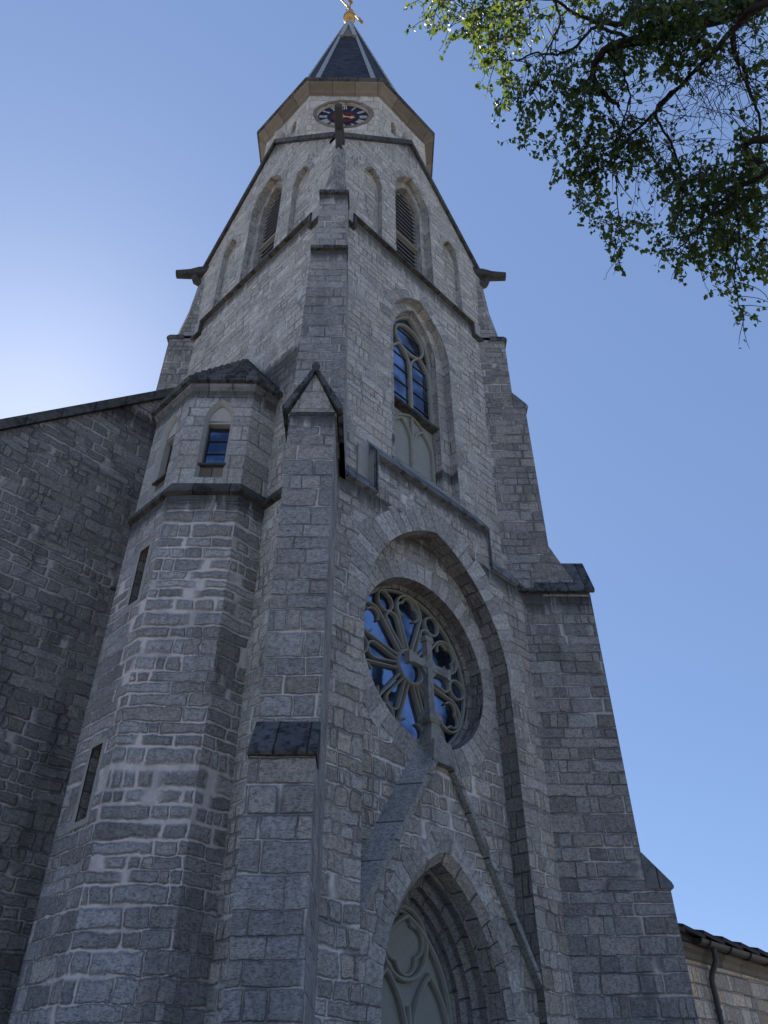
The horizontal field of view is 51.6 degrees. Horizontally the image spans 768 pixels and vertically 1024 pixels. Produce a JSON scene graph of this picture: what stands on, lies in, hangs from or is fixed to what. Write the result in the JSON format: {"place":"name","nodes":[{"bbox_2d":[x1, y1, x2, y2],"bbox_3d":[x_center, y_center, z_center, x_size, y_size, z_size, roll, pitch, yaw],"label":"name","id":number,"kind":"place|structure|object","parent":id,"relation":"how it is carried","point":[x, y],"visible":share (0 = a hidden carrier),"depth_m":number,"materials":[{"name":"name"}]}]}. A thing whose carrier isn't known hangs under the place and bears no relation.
{"place":"outdoors","nodes":[
{"label":"outdoors","id":0,"kind":"place"},
{"bbox_2d":[0,0,767,951],"label":"sky","id":1,"kind":"structure","parent":0,"point":[129,128],"materials":[{"name":"blue"}]},
{"label":"ground","id":2,"kind":"structure","parent":0,"visible":0},
{"bbox_2d":[0,0,698,1023],"bbox_3d":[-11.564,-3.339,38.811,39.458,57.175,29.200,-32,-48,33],"label":"church","id":3,"kind":"structure","parent":2,"relation":"on","point":[306,712],"depth_m":17.12,"materials":[{"name":"stone"}]},
{"bbox_2d":[364,589,465,743],"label":"rose window","id":4,"kind":"structure","parent":3,"relation":"in","point":[395,622],"depth_m":18.10,"materials":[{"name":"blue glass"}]},
{"bbox_2d":[392,316,460,505],"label":"pointed window","id":5,"kind":"structure","parent":3,"relation":"in","point":[415,427],"depth_m":23.43,"materials":[{"name":"grey glass"}]},
{"bbox_2d":[403,0,767,348],"bbox_3d":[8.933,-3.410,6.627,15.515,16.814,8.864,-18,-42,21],"label":"birch tree","id":6,"kind":"object","parent":2,"relation":"on","point":[660,27],"visible":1,"depth_m":7.47,"materials":[{"name":"green plant"}]},
{"bbox_2d":[678,923,767,1023],"bbox_3d":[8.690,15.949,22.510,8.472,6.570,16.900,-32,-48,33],"label":"annex","id":7,"kind":"object","parent":2,"relation":"on","point":[728,980],"visible":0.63,"depth_m":18.51,"materials":[{"name":"stone"}]}
]}

